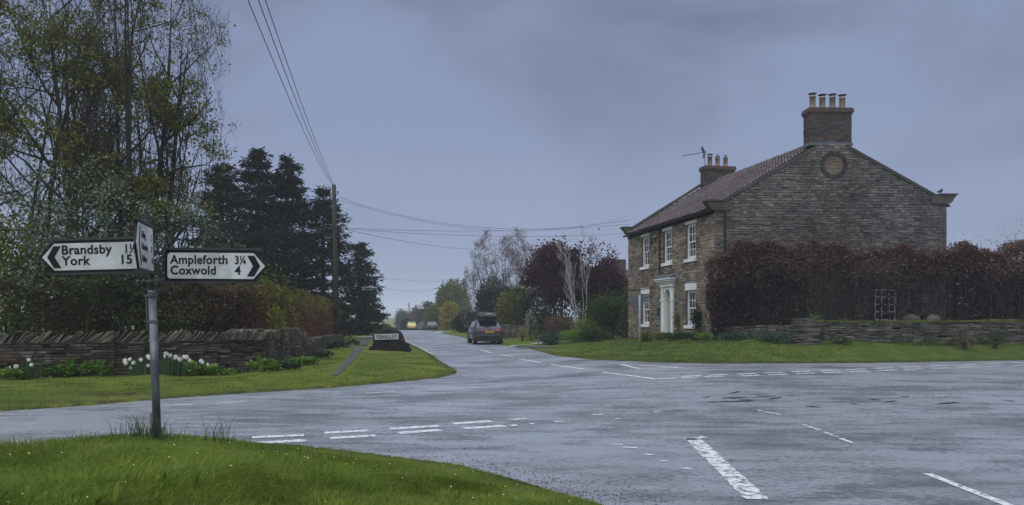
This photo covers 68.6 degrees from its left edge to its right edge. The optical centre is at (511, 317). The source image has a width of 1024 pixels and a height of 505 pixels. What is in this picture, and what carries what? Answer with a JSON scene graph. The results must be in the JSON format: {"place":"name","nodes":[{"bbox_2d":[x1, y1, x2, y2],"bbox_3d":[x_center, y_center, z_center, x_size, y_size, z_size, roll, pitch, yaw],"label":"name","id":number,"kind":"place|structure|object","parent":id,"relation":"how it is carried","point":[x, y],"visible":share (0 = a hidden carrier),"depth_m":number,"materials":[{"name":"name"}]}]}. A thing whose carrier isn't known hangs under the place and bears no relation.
{"place":"outdoors","nodes":[
{"label":"outdoors","id":0,"kind":"place"},
{"bbox_2d":[0,431,603,504],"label":"grass","id":1,"kind":"structure","parent":0,"point":[74,484],"depth_m":6.54,"materials":[{"name":"green plant"}]},
{"bbox_2d":[353,229,623,236],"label":"overhead wire","id":2,"kind":"object","parent":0,"point":[470,235],"visible":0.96,"depth_m":51.78,"materials":[{"name":"black metal"}]},
{"bbox_2d":[0,330,1023,504],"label":"road","id":3,"kind":"structure","parent":0,"point":[925,433],"depth_m":11.99,"materials":[{"name":"grey asphalt"}]},
{"bbox_2d":[467,312,502,343],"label":"grey car","id":4,"kind":"object","parent":3,"relation":"on","point":[486,330],"visible":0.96,"depth_m":47.02,"materials":[{"name":"paint"}]},
{"bbox_2d":[321,441,790,504],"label":"gravel","id":5,"kind":"structure","parent":3,"relation":"on","point":[561,481],"depth_m":7.62,"materials":[{"name":"grey gravel"}]},
{"bbox_2d":[0,318,1023,504],"bbox_3d":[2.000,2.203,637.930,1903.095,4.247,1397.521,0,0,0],"label":"ground","id":6,"kind":"structure","parent":0,"point":[865,351],"depth_m":20.00,"materials":[{"name":"green plant"}]},
{"bbox_2d":[0,366,26,378],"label":"leafy plant","id":7,"kind":"object","parent":6,"relation":"on","point":[7,371],"visible":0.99,"depth_m":19.04,"materials":[{"name":"green plant"}]},
{"bbox_2d":[9,358,42,379],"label":"daffodil clump","id":8,"kind":"object","parent":6,"relation":"on","point":[30,371],"visible":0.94,"depth_m":19.30,"materials":[{"name":"green plant"}]},
{"bbox_2d":[0,205,65,365],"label":"tall shrub","id":9,"kind":"object","parent":6,"relation":"on","point":[5,240],"visible":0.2,"depth_m":24.43,"materials":[{"name":"green plant"}]},
{"bbox_2d":[40,357,80,377],"bbox_3d":[-12.304,1.350,20.390,1.293,0.552,0.844,0,0,0],"label":"leafy plant","id":10,"kind":"object","parent":6,"relation":"on","point":[67,368],"visible":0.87,"depth_m":20.21,"materials":[{"name":"green plant"}]},
{"bbox_2d":[22,220,142,340],"bbox_3d":[-14.333,-0.774,25.005,4.363,5.054,3.738,0,0,0],"label":"tall shrub","id":11,"kind":"object","parent":6,"relation":"on","point":[83,319],"visible":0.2,"depth_m":23.97,"materials":[{"name":"green plant"}]},
{"bbox_2d":[71,359,115,374],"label":"leafy plant","id":12,"kind":"object","parent":6,"relation":"on","point":[98,367],"visible":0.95,"depth_m":20.39,"materials":[{"name":"green plant"}]},
{"bbox_2d":[0,0,194,332],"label":"maple tree","id":13,"kind":"object","parent":6,"relation":"on","point":[6,121],"visible":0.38,"depth_m":26.55,"materials":[{"name":"green plant"}]},
{"bbox_2d":[93,485,104,504],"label":"dock plant","id":14,"kind":"object","parent":6,"relation":"on","point":[97,498],"visible":1,"depth_m":5.24,"materials":[{"name":"green plant"}]},
{"bbox_2d":[107,480,121,504],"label":"dock plant","id":15,"kind":"object","parent":6,"relation":"on","point":[113,495],"visible":0.99,"depth_m":5.38,"materials":[{"name":"green plant"}]},
{"bbox_2d":[0,0,239,340],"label":"maple tree","id":16,"kind":"object","parent":6,"relation":"on","point":[163,108],"visible":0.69,"depth_m":26.01,"materials":[{"name":"green plant"}]},
{"bbox_2d":[0,153,263,331],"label":"blackthorn tree","id":17,"kind":"object","parent":6,"relation":"on","point":[113,188],"visible":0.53,"depth_m":22.95,"materials":[{"name":"green plant"}]},
{"bbox_2d":[0,251,268,342],"bbox_3d":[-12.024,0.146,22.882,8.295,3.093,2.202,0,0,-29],"label":"mixed hedge","id":18,"kind":"object","parent":6,"relation":"on","point":[239,293],"visible":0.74,"depth_m":22.60,"materials":[{"name":"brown plant"}]},
{"bbox_2d":[121,354,149,375],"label":"daffodil clump","id":19,"kind":"object","parent":6,"relation":"on","point":[141,367],"visible":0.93,"depth_m":20.40,"materials":[{"name":"green plant"}]},
{"bbox_2d":[0,328,271,377],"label":"dry stone wall","id":20,"kind":"structure","parent":6,"relation":"on","point":[233,348],"depth_m":20.89,"materials":[{"name":"grey stone"}]},
{"bbox_2d":[39,217,268,440],"bbox_3d":[-3.755,0.314,7.674,2.434,2.590,0.754,-2,0,0],"label":"direction signpost","id":21,"kind":"object","parent":6,"relation":"on","point":[135,253],"visible":1,"depth_m":7.95,"materials":[{"name":"metal"}]},
{"bbox_2d":[155,471,167,487],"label":"dock plant","id":22,"kind":"object","parent":6,"relation":"on","point":[161,479],"visible":0.97,"depth_m":5.90,"materials":[{"name":"green plant"}]},
{"bbox_2d":[159,351,191,375],"bbox_3d":[-9.345,1.259,20.686,1.119,0.682,0.466,0,0,0],"label":"daffodil clump","id":23,"kind":"object","parent":6,"relation":"on","point":[170,367],"visible":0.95,"depth_m":20.61,"materials":[{"name":"green plant"}]},
{"bbox_2d":[173,360,202,373],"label":"leafy plant","id":24,"kind":"object","parent":6,"relation":"on","point":[194,368],"visible":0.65,"depth_m":20.90,"materials":[{"name":"green plant"}]},
{"bbox_2d":[31,412,351,460],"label":"tall grass","id":25,"kind":"structure","parent":6,"relation":"on","point":[139,432],"depth_m":8.01,"materials":[{"name":"green plant"}]},
{"bbox_2d":[192,463,208,486],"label":"dock plant","id":26,"kind":"object","parent":6,"relation":"on","point":[195,477],"visible":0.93,"depth_m":5.97,"materials":[{"name":"green plant"}]},
{"bbox_2d":[199,362,218,373],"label":"leafy plant","id":27,"kind":"object","parent":6,"relation":"on","point":[212,367],"visible":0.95,"depth_m":21.08,"materials":[{"name":"green plant"}]},
{"bbox_2d":[155,235,266,340],"bbox_3d":[-10.891,-0.702,26.836,3.783,4.901,3.327,0,0,42],"label":"tall shrub","id":28,"kind":"object","parent":6,"relation":"on","point":[197,245],"visible":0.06,"depth_m":26.54,"materials":[{"name":"green plant"}]},
{"bbox_2d":[182,162,262,309],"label":"spruce tree","id":29,"kind":"object","parent":6,"relation":"on","point":[219,196],"visible":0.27,"depth_m":53.46,"materials":[{"name":"green plant"}]},
{"bbox_2d":[205,217,300,328],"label":"spruce tree","id":30,"kind":"object","parent":6,"relation":"on","point":[252,224],"visible":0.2,"depth_m":51.66,"materials":[{"name":"green plant"}]},
{"bbox_2d":[213,146,309,330],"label":"spruce tree","id":31,"kind":"object","parent":6,"relation":"on","point":[258,175],"visible":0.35,"depth_m":53.42,"materials":[{"name":"green plant"}]},
{"bbox_2d":[243,354,281,371],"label":"leafy plant","id":32,"kind":"object","parent":6,"relation":"on","point":[260,365],"visible":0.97,"depth_m":21.98,"materials":[{"name":"green plant"}]},
{"bbox_2d":[266,306,289,354],"bbox_3d":[-7.713,0.673,24.855,0.866,2.094,0.747,0,0,0],"label":"tall shrub","id":33,"kind":"object","parent":6,"relation":"on","point":[279,319],"visible":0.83,"depth_m":24.77,"materials":[{"name":"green plant"}]},
{"bbox_2d":[215,279,343,338],"bbox_3d":[-10.300,0.151,35.347,2.343,3.064,21.645,0,0,-6],"label":"beech hedge","id":34,"kind":"object","parent":6,"relation":"on","point":[315,315],"visible":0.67,"depth_m":32.30,"materials":[{"name":"green plant"}]},
{"bbox_2d":[254,327,309,360],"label":"dry stone wall","id":35,"kind":"structure","parent":6,"relation":"on","point":[272,349],"depth_m":25.46,"materials":[{"name":"grey stone"}]},
{"bbox_2d":[262,258,302,327],"bbox_3d":[-9.338,-0.336,29.961,1.978,4.149,1.579,0,0,0],"label":"tall shrub","id":36,"kind":"object","parent":6,"relation":"on","point":[290,299],"visible":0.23,"depth_m":29.93,"materials":[{"name":"green plant"}]},
{"bbox_2d":[274,356,301,369],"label":"leafy plant","id":37,"kind":"object","parent":6,"relation":"on","point":[286,363],"visible":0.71,"depth_m":23.15,"materials":[{"name":"green plant"}]},
{"bbox_2d":[243,152,332,328],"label":"spruce tree","id":38,"kind":"object","parent":6,"relation":"on","point":[291,182],"visible":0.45,"depth_m":54.43,"materials":[{"name":"green plant"}]},
{"bbox_2d":[289,356,321,364],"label":"leafy plant","id":39,"kind":"object","parent":6,"relation":"on","point":[305,360],"visible":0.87,"depth_m":25.31,"materials":[{"name":"green plant"}]},
{"bbox_2d":[307,349,335,357],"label":"leafy plant","id":40,"kind":"object","parent":6,"relation":"on","point":[321,354],"visible":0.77,"depth_m":28.70,"materials":[{"name":"green plant"}]},
{"bbox_2d":[309,334,342,350],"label":"dry stone wall","id":41,"kind":"structure","parent":6,"relation":"on","point":[321,342],"depth_m":36.48,"materials":[{"name":"grey stone"}]},
{"bbox_2d":[329,184,340,333],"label":"telegraph pole","id":42,"kind":"object","parent":6,"relation":"on","point":[335,293],"visible":0.95,"depth_m":43.40,"materials":[{"name":"brown wood"}]},
{"bbox_2d":[248,0,332,184],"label":"overhead wire","id":43,"kind":"object","parent":42,"relation":"attached to","point":[281,80],"visible":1,"depth_m":16.53,"materials":[{"name":"black metal"}]},
{"bbox_2d":[258,0,334,186],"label":"overhead wire","id":44,"kind":"object","parent":42,"relation":"attached to","point":[287,77],"visible":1,"depth_m":15.91,"materials":[{"name":"black metal"}]},
{"bbox_2d":[265,0,336,188],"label":"overhead wire","id":45,"kind":"object","parent":42,"relation":"attached to","point":[292,77],"visible":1,"depth_m":16.48,"materials":[{"name":"black metal"}]},
{"bbox_2d":[291,185,379,337],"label":"spruce tree","id":46,"kind":"object","parent":6,"relation":"on","point":[323,205],"visible":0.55,"depth_m":56.57,"materials":[{"name":"green plant"}]},
{"bbox_2d":[326,340,350,347],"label":"leafy plant","id":47,"kind":"object","parent":6,"relation":"on","point":[335,344],"visible":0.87,"depth_m":37.68,"materials":[{"name":"green plant"}]},
{"bbox_2d":[333,347,363,374],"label":"footpath","id":48,"kind":"structure","parent":6,"relation":"on","point":[353,355],"depth_m":28.38,"materials":[{"name":"grey asphalt"}]},
{"bbox_2d":[339,241,390,334],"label":"spruce tree","id":49,"kind":"object","parent":6,"relation":"on","point":[363,252],"visible":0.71,"depth_m":69.74,"materials":[{"name":"green plant"}]},
{"bbox_2d":[361,295,390,333],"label":"spruce tree","id":50,"kind":"object","parent":6,"relation":"on","point":[378,306],"visible":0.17,"depth_m":81.82,"materials":[{"name":"green plant"}]},
{"bbox_2d":[369,327,410,351],"bbox_3d":[-5.854,1.075,36.374,2.018,1.218,0.863,0,0,6],"label":"village name stone","id":51,"kind":"object","parent":6,"relation":"on","point":[389,339],"visible":0.99,"depth_m":36.12,"materials":[{"name":"grey stone"}]},
{"bbox_2d":[393,308,407,329],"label":"garden tree","id":52,"kind":"object","parent":6,"relation":"on","point":[401,314],"visible":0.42,"depth_m":199.18,"materials":[{"name":"green plant"}]},
{"bbox_2d":[407,304,420,329],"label":"garden tree","id":53,"kind":"object","parent":6,"relation":"on","point":[411,315],"visible":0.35,"depth_m":184.34,"materials":[{"name":"green plant"}]},
{"bbox_2d":[414,301,435,329],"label":"garden tree","id":54,"kind":"object","parent":6,"relation":"on","point":[420,312],"visible":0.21,"depth_m":159.77,"materials":[{"name":"green plant"}]},
{"bbox_2d":[421,303,440,329],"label":"garden tree","id":55,"kind":"object","parent":6,"relation":"on","point":[431,313],"visible":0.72,"depth_m":124.13,"materials":[{"name":"green plant"}]},
{"bbox_2d":[438,301,459,329],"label":"garden tree","id":56,"kind":"object","parent":6,"relation":"on","point":[447,311],"visible":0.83,"depth_m":107.56,"materials":[{"name":"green plant"}]},
{"bbox_2d":[434,277,470,309],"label":"garden tree","id":57,"kind":"object","parent":6,"relation":"on","point":[449,292],"visible":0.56,"depth_m":134.12,"materials":[{"name":"green plant"}]},
{"bbox_2d":[449,314,467,332],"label":"garden tree","id":58,"kind":"object","parent":6,"relation":"on","point":[457,323],"visible":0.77,"depth_m":83.51,"materials":[{"name":"green plant"}]},
{"bbox_2d":[453,305,476,317],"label":"garden tree","id":59,"kind":"object","parent":6,"relation":"on","point":[463,311],"visible":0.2,"depth_m":91.63,"materials":[{"name":"green plant"}]},
{"bbox_2d":[468,312,483,329],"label":"notice board","id":60,"kind":"object","parent":6,"relation":"on","point":[472,316],"visible":0.35,"depth_m":62.00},
{"bbox_2d":[477,274,500,319],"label":"garden tree","id":61,"kind":"object","parent":6,"relation":"on","point":[498,282],"visible":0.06,"depth_m":77.80,"materials":[{"name":"green plant"}]},
{"bbox_2d":[458,225,552,328],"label":"blossom tree","id":62,"kind":"object","parent":6,"relation":"on","point":[514,257],"visible":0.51,"depth_m":72.17,"materials":[{"name":"grey plant"}]},
{"bbox_2d":[492,284,533,324],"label":"garden tree","id":63,"kind":"object","parent":6,"relation":"on","point":[508,310],"visible":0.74,"depth_m":65.54,"materials":[{"name":"green plant"}]},
{"bbox_2d":[5,350,1020,410],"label":"ragged edge grass","id":64,"kind":"structure","parent":6,"relation":"on","point":[456,369],"depth_m":23.25,"materials":[{"name":"green plant"}]},
{"bbox_2d":[501,324,531,337],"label":"garden wall","id":65,"kind":"structure","parent":6,"relation":"on","point":[513,328],"depth_m":57.32,"materials":[{"name":"stone"}]},
{"bbox_2d":[524,306,537,337],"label":"garden bush","id":66,"kind":"object","parent":6,"relation":"on","point":[530,320],"visible":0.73,"depth_m":50.90,"materials":[{"name":"green plant"}]},
{"bbox_2d":[528,306,560,338],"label":"garden bush","id":67,"kind":"object","parent":6,"relation":"on","point":[542,316],"visible":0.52,"depth_m":48.73,"materials":[{"name":"green plant"}]},
{"bbox_2d":[535,329,565,344],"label":"ground cover","id":68,"kind":"object","parent":6,"relation":"on","point":[548,337],"visible":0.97,"depth_m":42.66,"materials":[{"name":"green plant"}]},
{"bbox_2d":[475,282,627,333],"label":"garden hedge","id":69,"kind":"object","parent":6,"relation":"on","point":[488,292],"visible":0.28,"depth_m":64.75,"materials":[{"name":"green plant"}]},
{"bbox_2d":[543,315,574,335],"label":"garden bush","id":70,"kind":"object","parent":6,"relation":"on","point":[555,324],"visible":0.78,"depth_m":46.78,"materials":[{"name":"brown plant"}]},
{"bbox_2d":[516,228,627,321],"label":"copper beech","id":71,"kind":"object","parent":6,"relation":"on","point":[603,276],"visible":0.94,"depth_m":50.73,"materials":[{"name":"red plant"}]},
{"bbox_2d":[557,328,587,341],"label":"ground cover","id":72,"kind":"object","parent":6,"relation":"on","point":[575,335],"visible":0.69,"depth_m":41.88,"materials":[{"name":"green plant"}]},
{"bbox_2d":[555,225,598,328],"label":"birch tree","id":73,"kind":"object","parent":6,"relation":"on","point":[568,281],"visible":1,"depth_m":45.48,"materials":[{"name":"grey plant"}]},
{"bbox_2d":[570,313,601,338],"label":"garden bush","id":74,"kind":"object","parent":6,"relation":"on","point":[583,325],"visible":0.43,"depth_m":43.37,"materials":[{"name":"green plant"}]},
{"bbox_2d":[579,326,611,341],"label":"ground cover","id":75,"kind":"object","parent":6,"relation":"on","point":[593,334],"visible":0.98,"depth_m":39.42,"materials":[{"name":"green plant"}]},
{"bbox_2d":[581,249,627,335],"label":"tree","id":76,"kind":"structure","parent":6,"relation":"on","point":[623,264],"depth_m":60.50,"materials":[{"name":"green plant"}]},
{"bbox_2d":[582,290,627,339],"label":"privet bush","id":77,"kind":"object","parent":6,"relation":"on","point":[600,308],"visible":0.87,"depth_m":40.73,"materials":[{"name":"green plant"}]},
{"bbox_2d":[621,276,627,337],"bbox_3d":[6.045,-0.536,39.513,0.695,3.511,0.598,0,0,33],"label":"slender sapling","id":78,"kind":"object","parent":6,"relation":"on","point":[624,317],"visible":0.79,"depth_m":39.46,"materials":[{"name":"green plant"}]},
{"bbox_2d":[629,295,647,349],"bbox_3d":[4.661,0.296,27.610,0.680,2.228,0.103,0,0,-4],"label":"give way sign","id":79,"kind":"object","parent":6,"relation":"on","point":[638,301],"visible":0.9,"depth_m":27.60,"materials":[{"name":"grey metal"}]},
{"bbox_2d":[641,329,654,341],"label":"box bush","id":80,"kind":"object","parent":6,"relation":"on","point":[645,336],"visible":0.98,"depth_m":31.47,"materials":[{"name":"green plant"}]},
{"bbox_2d":[661,331,697,338],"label":"border plant","id":81,"kind":"object","parent":6,"relation":"on","point":[674,335],"visible":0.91,"depth_m":29.89,"materials":[{"name":"green plant"}]},
{"bbox_2d":[550,337,854,362],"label":"lawn grass","id":82,"kind":"structure","parent":6,"relation":"on","point":[633,347],"depth_m":26.09,"materials":[{"name":"green plant"}]},
{"bbox_2d":[692,341,862,364],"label":"fallen leaves","id":83,"kind":"object","parent":82,"relation":"on","point":[773,357],"visible":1,"depth_m":23.83,"materials":[{"name":"brown plant"}]},
{"bbox_2d":[693,331,714,340],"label":"border plant","id":84,"kind":"object","parent":6,"relation":"on","point":[703,336],"visible":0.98,"depth_m":27.81,"materials":[{"name":"green plant"}]},
{"bbox_2d":[716,331,747,340],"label":"border plant","id":85,"kind":"object","parent":6,"relation":"on","point":[734,336],"visible":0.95,"depth_m":26.75,"materials":[{"name":"green plant"}]},
{"bbox_2d":[717,325,793,339],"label":"garden wall","id":86,"kind":"structure","parent":6,"relation":"on","point":[751,331],"depth_m":27.28,"materials":[{"name":"stone"}]},
{"bbox_2d":[754,330,795,343],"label":"border plant","id":87,"kind":"object","parent":6,"relation":"on","point":[774,336],"visible":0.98,"depth_m":25.77,"materials":[{"name":"green plant"}]},
{"bbox_2d":[619,92,957,339],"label":"stone house","id":88,"kind":"structure","parent":6,"relation":"on","point":[823,181],"depth_m":28.82,"materials":[{"name":"stone"}]},
{"bbox_2d":[640,233,649,269],"bbox_3d":[6.382,-3.175,35.356,0.367,1.830,1.090,0,0,-12],"label":"window","id":89,"kind":"structure","parent":88,"relation":"in","point":[646,239],"depth_m":35.54,"materials":[{"name":"white paint"}]},
{"bbox_2d":[641,287,649,326],"bbox_3d":[6.340,-0.470,35.347,0.280,1.840,1.090,0,0,-12],"label":"window","id":90,"kind":"structure","parent":88,"relation":"in","point":[645,292],"depth_m":35.47,"materials":[{"name":"white paint"}]},
{"bbox_2d":[653,273,675,332],"bbox_3d":[6.752,-0.500,32.767,0.530,2.760,1.800,0,0,-12],"label":"front door","id":91,"kind":"structure","parent":88,"relation":"in","point":[666,282],"depth_m":32.97,"materials":[{"name":"white paint"}]},
{"bbox_2d":[661,226,672,266],"bbox_3d":[6.860,-3.175,32.810,0.280,1.830,1.090,0,0,-12],"label":"window","id":92,"kind":"structure","parent":88,"relation":"in","point":[668,234],"depth_m":32.98,"materials":[{"name":"white paint"}]},
{"bbox_2d":[683,219,696,262],"bbox_3d":[7.376,-3.175,30.528,0.367,1.830,1.090,0,0,-12],"label":"window","id":93,"kind":"structure","parent":88,"relation":"in","point":[692,227],"depth_m":30.64,"materials":[{"name":"white paint"}]},
{"bbox_2d":[683,283,696,328],"bbox_3d":[7.333,-0.470,30.519,0.280,1.840,1.090,0,0,-12],"label":"window","id":94,"kind":"structure","parent":88,"relation":"in","point":[691,287],"depth_m":30.68,"materials":[{"name":"white paint"}]},
{"bbox_2d":[689,304,704,333],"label":"climbing rose","id":95,"kind":"object","parent":88,"relation":"attached to","point":[696,317],"visible":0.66,"depth_m":29.64,"materials":[{"name":"green plant"}]},
{"bbox_2d":[820,151,847,178],"bbox_3d":[12.318,-5.840,28.755,1.070,1.061,0.125,0,0,-3],"label":"round window","id":96,"kind":"structure","parent":88,"relation":"in","point":[823,161],"depth_m":28.71,"materials":[{"name":"grey stone"}]},
{"bbox_2d":[875,289,894,322],"bbox_3d":[14.337,-0.427,28.824,0.940,1.295,0.152,0,0,-3],"label":"gable window","id":97,"kind":"structure","parent":88,"relation":"in","point":[876,289],"depth_m":28.83,"materials":[{"name":"white paint"}]},
{"bbox_2d":[786,318,823,344],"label":"stone pier","id":98,"kind":"structure","parent":6,"relation":"on","point":[804,330],"depth_m":25.74,"materials":[{"name":"grey stone"}]},
{"bbox_2d":[830,337,852,343],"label":"border plant","id":99,"kind":"object","parent":6,"relation":"on","point":[843,339],"visible":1,"depth_m":25.86,"materials":[{"name":"green plant"}]},
{"bbox_2d":[830,218,864,320],"bbox_3d":[12.552,-1.653,28.013,1.532,5.130,1.446,0,0,-33],"label":"thin sapling","id":100,"kind":"object","parent":6,"relation":"on","point":[852,312],"visible":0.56,"depth_m":27.97,"materials":[{"name":"brown plant"}]},
{"bbox_2d":[697,237,1023,339],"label":"beech hedge","id":101,"kind":"object","parent":6,"relation":"on","point":[720,269],"visible":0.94,"depth_m":27.80,"materials":[{"name":"brown plant"}]},
{"bbox_2d":[726,334,1023,347],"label":"wall foot weeds","id":102,"kind":"object","parent":6,"relation":"on","point":[931,342],"depth_m":26.54,"materials":[{"name":"green plant"}]},
{"bbox_2d":[813,319,1023,342],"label":"garden wall","id":103,"kind":"structure","parent":6,"relation":"on","point":[897,331],"depth_m":26.84,"materials":[{"name":"stone"}]},
{"bbox_2d":[901,314,920,322],"bbox_3d":[14.437,0.048,27.138,0.631,0.361,0.485,0,0,22],"label":"boulder","id":104,"kind":"object","parent":103,"relation":"on","point":[908,317],"visible":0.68,"depth_m":26.99,"materials":[{"name":"stone"}]},
{"bbox_2d":[947,323,987,350],"bbox_3d":[15.927,0.707,26.435,1.443,1.039,0.958,0,0,0],"label":"border plant","id":105,"kind":"object","parent":6,"relation":"on","point":[965,346],"visible":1,"depth_m":26.38,"materials":[{"name":"green plant"}]},
{"bbox_2d":[947,253,1023,322],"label":"shrub hedge","id":106,"kind":"object","parent":6,"relation":"on","point":[979,308],"visible":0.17,"depth_m":31.16,"materials":[{"name":"brown plant"}]},
{"bbox_2d":[987,329,1007,347],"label":"border plant","id":107,"kind":"object","parent":6,"relation":"on","point":[997,340],"visible":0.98,"depth_m":26.49,"materials":[{"name":"green plant"}]},
{"bbox_2d":[974,219,1023,318],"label":"thin sapling","id":108,"kind":"object","parent":6,"relation":"on","point":[1012,296],"visible":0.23,"depth_m":30.89,"materials":[{"name":"brown plant"}]},
{"bbox_2d":[0,0,1023,317],"label":"sky","id":109,"kind":"structure","parent":0,"point":[535,116],"materials":[{"name":"grey"}]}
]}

